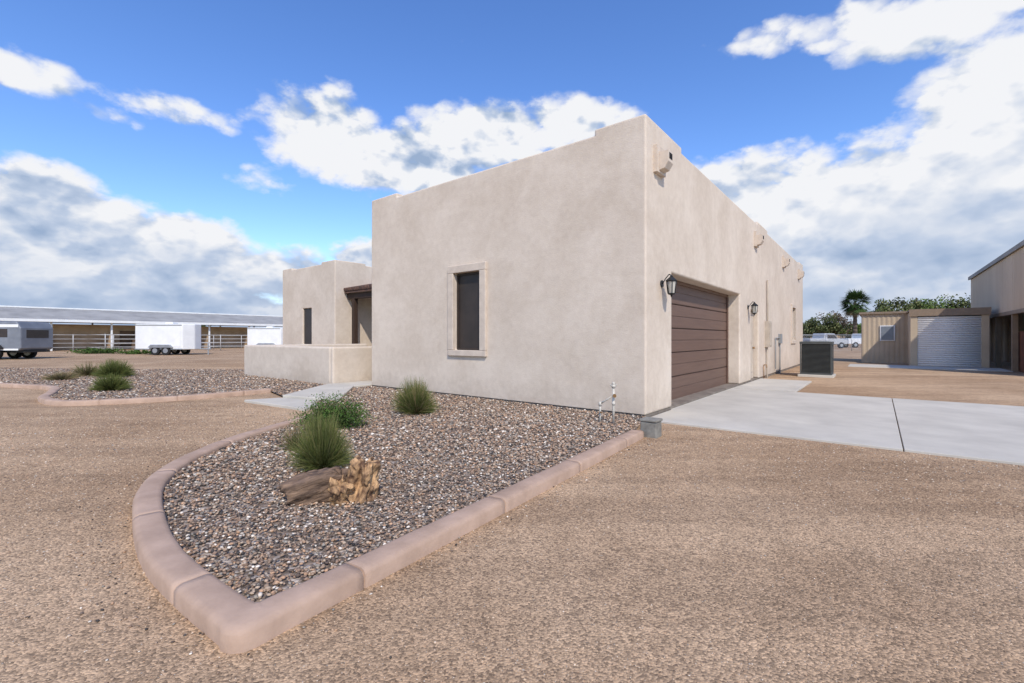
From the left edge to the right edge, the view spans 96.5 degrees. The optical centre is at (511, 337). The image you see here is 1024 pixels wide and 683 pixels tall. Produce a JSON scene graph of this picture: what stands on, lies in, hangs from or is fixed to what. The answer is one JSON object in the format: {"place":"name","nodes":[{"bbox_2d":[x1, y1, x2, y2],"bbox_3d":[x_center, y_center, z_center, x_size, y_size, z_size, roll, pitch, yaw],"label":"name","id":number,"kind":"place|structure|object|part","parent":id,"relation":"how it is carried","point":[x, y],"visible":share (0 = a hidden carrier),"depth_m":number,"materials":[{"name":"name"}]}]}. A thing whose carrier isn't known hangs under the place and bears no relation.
{"place":"outdoors","nodes":[
{"label":"outdoors","id":0,"kind":"place"},
{"bbox_2d":[85,373,135,390],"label":"desert grass","id":1,"kind":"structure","parent":0,"point":[111,383],"depth_m":10.78,"materials":[{"name":"green plant"}]},
{"bbox_2d":[0,367,323,399],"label":"gravel","id":2,"kind":"structure","parent":0,"point":[20,371],"depth_m":12.76,"materials":[{"name":"grey gravel"}]},
{"bbox_2d":[39,371,83,379],"bbox_3d":[-13.514,1.095,13.697,1.135,0.324,1.083,0,0,0],"label":"dry shrub","id":3,"kind":"object","parent":2,"relation":"on","point":[63,376],"visible":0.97,"depth_m":13.60,"materials":[{"name":"green plant"}]},
{"bbox_2d":[69,360,103,375],"bbox_3d":[-14.110,0.971,15.207,1.201,0.573,1.267,0,0,0],"label":"dry shrub","id":4,"kind":"object","parent":2,"relation":"on","point":[88,371],"visible":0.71,"depth_m":15.08,"materials":[{"name":"green plant"}]},
{"bbox_2d":[87,358,139,376],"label":"desert grass","id":5,"kind":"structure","parent":2,"relation":"on","point":[112,367],"depth_m":14.47,"materials":[{"name":"green plant"}]},
{"bbox_2d":[163,386,645,601],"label":"gravel","id":6,"kind":"structure","parent":0,"point":[265,453],"depth_m":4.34,"materials":[{"name":"grey gravel"}]},
{"bbox_2d":[275,418,308,449],"bbox_3d":[-2.430,1.078,5.163,0.482,0.350,0.566,0,0,0],"label":"dry shrub","id":7,"kind":"object","parent":6,"relation":"on","point":[293,438],"visible":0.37,"depth_m":5.10,"materials":[{"name":"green plant"}]},
{"bbox_2d":[278,466,348,505],"bbox_3d":[-1.493,1.165,3.538,0.537,0.306,0.291,-18,4,-5],"label":"petrified wood log","id":8,"kind":"object","parent":6,"relation":"on","point":[311,486],"visible":0.67,"depth_m":3.43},
{"bbox_2d":[284,407,355,472],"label":"desert grass","id":9,"kind":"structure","parent":6,"relation":"on","point":[323,446],"depth_m":4.27,"materials":[{"name":"green plant"}]},
{"bbox_2d":[288,392,376,430],"bbox_3d":[-2.495,0.979,6.361,1.183,0.562,1.028,0,0,0],"label":"green shrub","id":10,"kind":"object","parent":6,"relation":"on","point":[348,415],"visible":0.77,"depth_m":6.26,"materials":[{"name":"green plant"}]},
{"bbox_2d":[328,455,380,505],"bbox_3d":[-1.224,1.123,3.542,0.394,0.414,0.321,0,0,-27],"label":"petrified wood stump","id":11,"kind":"object","parent":6,"relation":"on","point":[359,483],"visible":0.9,"depth_m":3.48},
{"bbox_2d":[390,374,439,414],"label":"desert grass","id":12,"kind":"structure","parent":6,"relation":"on","point":[414,400],"depth_m":7.41,"materials":[{"name":"green plant"}]},
{"bbox_2d":[598,382,616,423],"bbox_3d":[1.387,0.953,6.650,0.290,0.635,0.108,0,0,32],"label":"irrigation riser","id":13,"kind":"object","parent":6,"relation":"on","point":[613,385],"visible":0.93,"depth_m":6.61,"materials":[{"name":"white plastic"}]},
{"bbox_2d":[0,344,1023,682],"bbox_3d":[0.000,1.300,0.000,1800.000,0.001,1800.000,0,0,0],"label":"ground","id":14,"kind":"structure","parent":0,"point":[534,626],"depth_m":2.54,"materials":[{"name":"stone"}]},
{"bbox_2d":[0,321,52,357],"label":"horse trailer","id":15,"kind":"object","parent":14,"relation":"on","point":[18,339],"visible":0.98,"depth_m":27.81,"materials":[{"name":"metal"}]},
{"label":"windows","id":16,"kind":"part","parent":15,"relation":"part of","materials":[{"name":"grey glass"}]},
{"bbox_2d":[65,347,132,353],"bbox_3d":[-34.016,1.023,38.008,5.603,0.735,2.422,0,0,0],"label":"weed patch","id":17,"kind":"object","parent":14,"relation":"on","point":[96,350],"visible":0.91,"depth_m":37.65,"materials":[{"name":"green plant"}]},
{"bbox_2d":[0,383,271,405],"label":"landscape curb","id":18,"kind":"structure","parent":14,"relation":"on","point":[45,398],"depth_m":9.45,"materials":[{"name":"concrete"}]},
{"bbox_2d":[118,349,160,353],"bbox_3d":[-29.845,1.113,36.993,3.392,0.543,2.044,0,0,0],"label":"weed patch","id":19,"kind":"object","parent":14,"relation":"on","point":[136,352],"visible":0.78,"depth_m":36.60,"materials":[{"name":"green plant"}]},
{"bbox_2d":[0,305,282,350],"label":"horse barn","id":20,"kind":"structure","parent":14,"relation":"on","point":[85,336],"depth_m":51.31,"materials":[{"name":"metal"}]},
{"bbox_2d":[120,331,134,349],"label":"stall doors","id":21,"kind":"structure","parent":20,"relation":"in","point":[123,338],"depth_m":51.88,"materials":[{"name":"white metal"}]},
{"bbox_2d":[53,334,246,350],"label":"pipe corral fence","id":22,"kind":"object","parent":14,"relation":"on","point":[213,345],"visible":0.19,"depth_m":47.05,"materials":[{"name":"metal"}]},
{"bbox_2d":[134,322,210,354],"bbox_3d":[-26.010,0.045,35.586,5.120,2.510,2.292,0,0,0],"label":"cargo trailer","id":23,"kind":"object","parent":14,"relation":"on","point":[167,338],"visible":0.98,"depth_m":34.60,"materials":[{"name":"white metal"}]},
{"bbox_3d":[-25.400,-0.095,34.588,0.600,1.550,0.016,0,0,0],"label":"side door","id":24,"kind":"part","parent":23,"relation":"part of","materials":[{"name":"white metal"}]},
{"bbox_2d":[247,326,282,344],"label":"cargo trailer","id":25,"kind":"object","parent":14,"relation":"on","point":[270,335],"visible":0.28,"depth_m":44.98,"materials":[{"name":"white metal"}]},
{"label":"side door","id":26,"kind":"part","parent":25,"relation":"part of","materials":[{"name":"white metal"}]},
{"bbox_2d":[244,344,371,383],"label":"courtyard wall","id":27,"kind":"structure","parent":14,"relation":"on","point":[326,363],"depth_m":13.00,"materials":[{"name":"paint"}]},
{"bbox_2d":[244,380,371,410],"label":"front walkway","id":28,"kind":"structure","parent":14,"relation":"on","point":[295,400],"depth_m":9.51,"materials":[{"name":"concrete"}]},
{"bbox_2d":[283,260,371,345],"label":"wing walls","id":29,"kind":"structure","parent":14,"relation":"on","point":[319,290],"depth_m":21.79,"materials":[{"name":"beige paint"}]},
{"bbox_2d":[304,308,311,343],"bbox_3d":[-9.960,-0.575,22.431,0.830,1.730,0.060,0,0,39],"label":"wing window","id":30,"kind":"structure","parent":29,"relation":"in","point":[307,326],"depth_m":22.41,"materials":[{"name":"black glass"}]},
{"bbox_2d":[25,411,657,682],"bbox_3d":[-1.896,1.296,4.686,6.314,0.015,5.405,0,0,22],"label":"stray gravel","id":31,"kind":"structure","parent":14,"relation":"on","point":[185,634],"depth_m":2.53,"materials":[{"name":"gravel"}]},
{"bbox_2d":[347,291,371,343],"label":"porch posts","id":32,"kind":"object","parent":14,"relation":"on","point":[354,297],"visible":0.17,"depth_m":20.92,"materials":[{"name":"brown wood"}]},
{"bbox_2d":[344,284,371,292],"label":"porch tile roof","id":33,"kind":"structure","parent":32,"relation":"on","point":[366,287],"depth_m":20.43,"materials":[{"name":"brown tile"}]},
{"bbox_2d":[132,406,643,653],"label":"landscape curb","id":34,"kind":"structure","parent":14,"relation":"on","point":[225,618],"depth_m":2.48,"materials":[{"name":"concrete"}]},
{"bbox_2d":[372,364,799,416],"bbox_3d":[5.296,1.365,17.132,7.370,0.270,19.360,0,0,39],"label":"foundation","id":35,"kind":"object","parent":14,"relation":"on","point":[680,401],"visible":0.14,"depth_m":9.49,"materials":[{"name":"concrete"}]},
{"bbox_2d":[372,114,802,414],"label":"garage wing walls","id":36,"kind":"structure","parent":35,"relation":"on","point":[583,248],"depth_m":8.80,"materials":[{"name":"beige paint"}]},
{"bbox_2d":[447,262,486,356],"bbox_3d":[-0.955,-0.588,9.691,1.115,1.945,0.090,0,0,39],"label":"window trim","id":37,"kind":"structure","parent":36,"relation":"attached to","point":[480,267],"depth_m":9.60,"materials":[{"name":"beige paint"}]},
{"bbox_2d":[457,271,478,349],"bbox_3d":[-0.886,-0.570,9.777,0.771,1.654,0.070,0,0,39],"label":"window","id":38,"kind":"structure","parent":36,"relation":"in","point":[467,311],"depth_m":9.82,"materials":[{"name":"glass"}]},
{"bbox_2d":[653,144,672,177],"bbox_3d":[2.510,-2.940,7.564,0.244,0.440,0.380,0,0,39],"label":"roof scupper","id":39,"kind":"object","parent":36,"relation":"attached to","point":[662,161],"visible":1,"depth_m":7.47,"materials":[{"name":"paint"}]},
{"bbox_2d":[660,274,676,296],"bbox_3d":[2.643,-0.879,7.675,0.271,0.398,0.203,0,0,39],"label":"wall lantern","id":40,"kind":"object","parent":36,"relation":"attached to","point":[671,281],"depth_m":7.61,"materials":[{"name":"black metal"}]},
{"bbox_2d":[671,328,718,352],"bbox_3d":[4.143,0.070,10.420,0.013,2.460,5.140,0,0,39],"label":"garage door backing","id":41,"kind":"object","parent":36,"relation":"in","point":[694,329],"depth_m":10.41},
{"bbox_2d":[671,284,726,399],"bbox_3d":[4.181,0.050,10.389,0.080,2.408,5.120,0,0,39],"label":"garage door","id":42,"kind":"structure","parent":36,"relation":"in","point":[694,369],"depth_m":10.35,"materials":[{"name":"brown metal"}]},
{"bbox_2d":[751,312,752,377],"bbox_3d":[7.127,0.225,13.744,0.065,2.050,1.040,0,0,39],"label":"side door","id":43,"kind":"structure","parent":36,"relation":"attached to","point":[751,345],"depth_m":13.94,"materials":[{"name":"beige paint"}]},
{"bbox_2d":[747,302,757,315],"bbox_3d":[6.762,-0.829,12.819,0.271,0.398,0.203,0,0,39],"label":"wall lantern","id":44,"kind":"object","parent":36,"relation":"attached to","point":[754,307],"depth_m":12.76,"materials":[{"name":"black metal"}]},
{"bbox_2d":[754,231,763,247],"bbox_3d":[7.354,-2.940,13.613,0.244,0.440,0.380,0,0,39],"label":"roof scupper","id":45,"kind":"object","parent":36,"relation":"attached to","point":[758,239],"visible":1,"depth_m":13.51,"materials":[{"name":"paint"}]},
{"bbox_2d":[765,280,771,377],"bbox_3d":[8.402,-0.300,14.964,0.150,3.200,0.400,0,0,39],"label":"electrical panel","id":46,"kind":"object","parent":36,"relation":"attached to","point":[768,333],"visible":1,"depth_m":14.88,"materials":[{"name":"beige metal"}]},
{"bbox_2d":[775,334,781,372],"bbox_3d":[9.675,0.575,16.593,0.100,1.450,1.067,0,0,39],"label":"ac disconnect","id":47,"kind":"object","parent":36,"relation":"attached to","point":[779,338],"visible":0.93,"depth_m":16.84,"materials":[{"name":"grey paint"}]},
{"bbox_2d":[782,256,789,267],"bbox_3d":[10.574,-2.940,17.633,0.244,0.440,0.380,0,0,39],"label":"roof scupper","id":48,"kind":"object","parent":36,"relation":"attached to","point":[785,262],"visible":1,"depth_m":17.54,"materials":[{"name":"paint"}]},
{"bbox_2d":[791,304,796,343],"bbox_3d":[12.204,-0.600,19.799,0.060,1.680,1.280,0,0,39],"label":"side window trim","id":49,"kind":"structure","parent":36,"relation":"attached to","point":[792,340],"depth_m":19.56,"materials":[{"name":"paint"}]},
{"bbox_2d":[798,269,803,279],"bbox_3d":[13.324,-2.940,21.067,0.244,0.440,0.380,0,0,39],"label":"roof scupper","id":50,"kind":"object","parent":36,"relation":"attached to","point":[800,274],"visible":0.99,"depth_m":20.96,"materials":[{"name":"paint"}]},
{"bbox_2d":[639,417,662,438],"bbox_3d":[1.840,1.192,6.050,0.240,0.255,0.220,0,0,39],"label":"utility box","id":51,"kind":"object","parent":14,"relation":"on","point":[650,427],"visible":0.88,"depth_m":5.97,"materials":[{"name":"grey concrete"}]},
{"bbox_2d":[734,378,811,391],"bbox_3d":[7.219,1.320,12.524,1.346,0.120,3.388,0,0,39],"label":"side pad","id":52,"kind":"object","parent":14,"relation":"on","point":[779,385],"visible":0.65,"depth_m":12.12,"materials":[{"name":"concrete"}]},
{"bbox_2d":[803,321,814,338],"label":"leafy tree","id":53,"kind":"object","parent":14,"relation":"on","point":[804,323],"visible":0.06,"depth_m":103.44,"materials":[{"name":"green plant"}]},
{"bbox_2d":[798,341,835,377],"bbox_3d":[10.351,0.708,15.518,1.000,1.224,1.000,0,0,39],"label":"air conditioner","id":54,"kind":"object","parent":14,"relation":"on","point":[816,358],"visible":0.99,"depth_m":15.20,"materials":[{"name":"metal"}]},
{"bbox_2d":[803,313,842,336],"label":"leafy tree","id":55,"kind":"object","parent":14,"relation":"on","point":[830,327],"visible":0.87,"depth_m":81.92,"materials":[{"name":"green plant"}]},
{"bbox_2d":[803,333,847,347],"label":"parked pickup truck","id":56,"kind":"object","parent":14,"relation":"on","point":[835,340],"visible":0.38,"depth_m":57.23,"materials":[{"name":"silver metal"}]},
{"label":"windows","id":57,"kind":"part","parent":56,"relation":"part of","materials":[{"name":"grey glass"}]},
{"bbox_2d":[806,334,851,350],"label":"chain link fence","id":58,"kind":"object","parent":14,"relation":"on","point":[816,337],"visible":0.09,"depth_m":46.00,"materials":[{"name":"silver metal"}]},
{"bbox_2d":[805,334,860,357],"bbox_3d":[19.500,0.521,30.500,13.400,1.562,0.058,0,0,13],"label":"chain link fence","id":59,"kind":"object","parent":14,"relation":"on","point":[839,344],"visible":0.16,"depth_m":29.98,"materials":[{"name":"silver metal"}]},
{"bbox_2d":[815,310,852,344],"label":"tree","id":60,"kind":"object","parent":14,"relation":"on","point":[843,320],"visible":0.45,"depth_m":86.20,"materials":[{"name":"green plant"}]},
{"bbox_2d":[837,322,860,338],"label":"leafy tree","id":61,"kind":"object","parent":14,"relation":"on","point":[858,330],"visible":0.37,"depth_m":101.00,"materials":[{"name":"green plant"}]},
{"bbox_2d":[843,334,860,347],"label":"parked pickup truck","id":62,"kind":"object","parent":14,"relation":"on","point":[857,339],"visible":0.29,"depth_m":61.00,"materials":[{"name":"white paint"}]},
{"bbox_2d":[839,288,872,333],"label":"palm tree","id":63,"kind":"object","parent":14,"relation":"on","point":[854,308],"visible":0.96,"depth_m":64.52,"materials":[{"name":"green plant"}]},
{"bbox_2d":[859,311,907,363],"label":"tan shed","id":64,"kind":"structure","parent":14,"relation":"on","point":[883,337],"depth_m":23.69,"materials":[{"name":"beige metal"}]},
{"bbox_2d":[880,325,894,340],"bbox_3d":[19.385,-0.250,23.599,0.600,0.800,0.050,0,0,39],"label":"window","id":65,"kind":"structure","parent":64,"relation":"in","point":[880,325],"depth_m":23.58,"materials":[{"name":"white metal"}]},
{"bbox_2d":[869,297,940,311],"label":"leafy tree","id":66,"kind":"object","parent":14,"relation":"on","point":[884,307],"visible":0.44,"depth_m":69.55,"materials":[{"name":"green plant"}]},
{"bbox_2d":[848,364,1012,371],"bbox_3d":[17.896,1.310,19.980,5.100,0.080,2.400,0,0,39],"label":"shed apron","id":67,"kind":"object","parent":14,"relation":"on","point":[932,367],"visible":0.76,"depth_m":19.68,"materials":[{"name":"concrete"}]},
{"bbox_2d":[913,297,953,308],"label":"leafy tree","id":68,"kind":"object","parent":14,"relation":"on","point":[942,304],"visible":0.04,"depth_m":69.37,"materials":[{"name":"green plant"}]},
{"bbox_2d":[907,307,990,367],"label":"storage shed","id":69,"kind":"structure","parent":14,"relation":"on","point":[952,337],"depth_m":20.38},
{"bbox_2d":[917,316,980,366],"bbox_3d":[19.508,0.157,20.433,2.070,2.260,0.104,0,0,39],"label":"rollup door","id":70,"kind":"structure","parent":69,"relation":"in","point":[948,341],"depth_m":20.38,"materials":[{"name":"white metal"}]},
{"bbox_2d":[936,293,970,307],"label":"leafy tree","id":71,"kind":"object","parent":14,"relation":"on","point":[963,303],"visible":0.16,"depth_m":72.53,"materials":[{"name":"green plant"}]},
{"bbox_2d":[989,308,1023,371],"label":"posts","id":72,"kind":"object","parent":14,"relation":"on","point":[1014,338],"visible":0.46,"depth_m":17.80,"materials":[{"name":"brown wood"}]},
{"bbox_2d":[971,247,1023,361],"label":"siding","id":73,"kind":"object","parent":72,"relation":"on","point":[998,287],"visible":0.77,"depth_m":20.27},
{"bbox_2d":[968,240,1023,279],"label":"roof","id":74,"kind":"structure","parent":73,"relation":"on","point":[1015,248],"depth_m":19.08,"materials":[{"name":"metal"}]},
{"bbox_2d":[1018,331,1023,372],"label":"rust panels","id":75,"kind":"object","parent":14,"relation":"on","point":[1020,351],"visible":0.98,"depth_m":17.34,"materials":[{"name":"red metal"}]},
{"bbox_2d":[0,0,1023,327],"label":"sky","id":76,"kind":"structure","parent":0,"point":[156,155],"materials":[{"name":"blue"}]},
{"bbox_2d":[677,281,727,383],"bbox_3d":[4.230,0.058,10.350,0.035,2.425,5.136,0,0,39],"label":"garage door frame","id":77,"kind":"object","parent":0,"point":[699,288],"visible":0.37,"depth_m":11.28,"materials":[{"name":"beige paint"}]},
{"bbox_2d":[652,388,1023,465],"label":"driveway","id":78,"kind":"structure","parent":0,"point":[984,432],"depth_m":6.96,"materials":[{"name":"concrete"}]}
]}

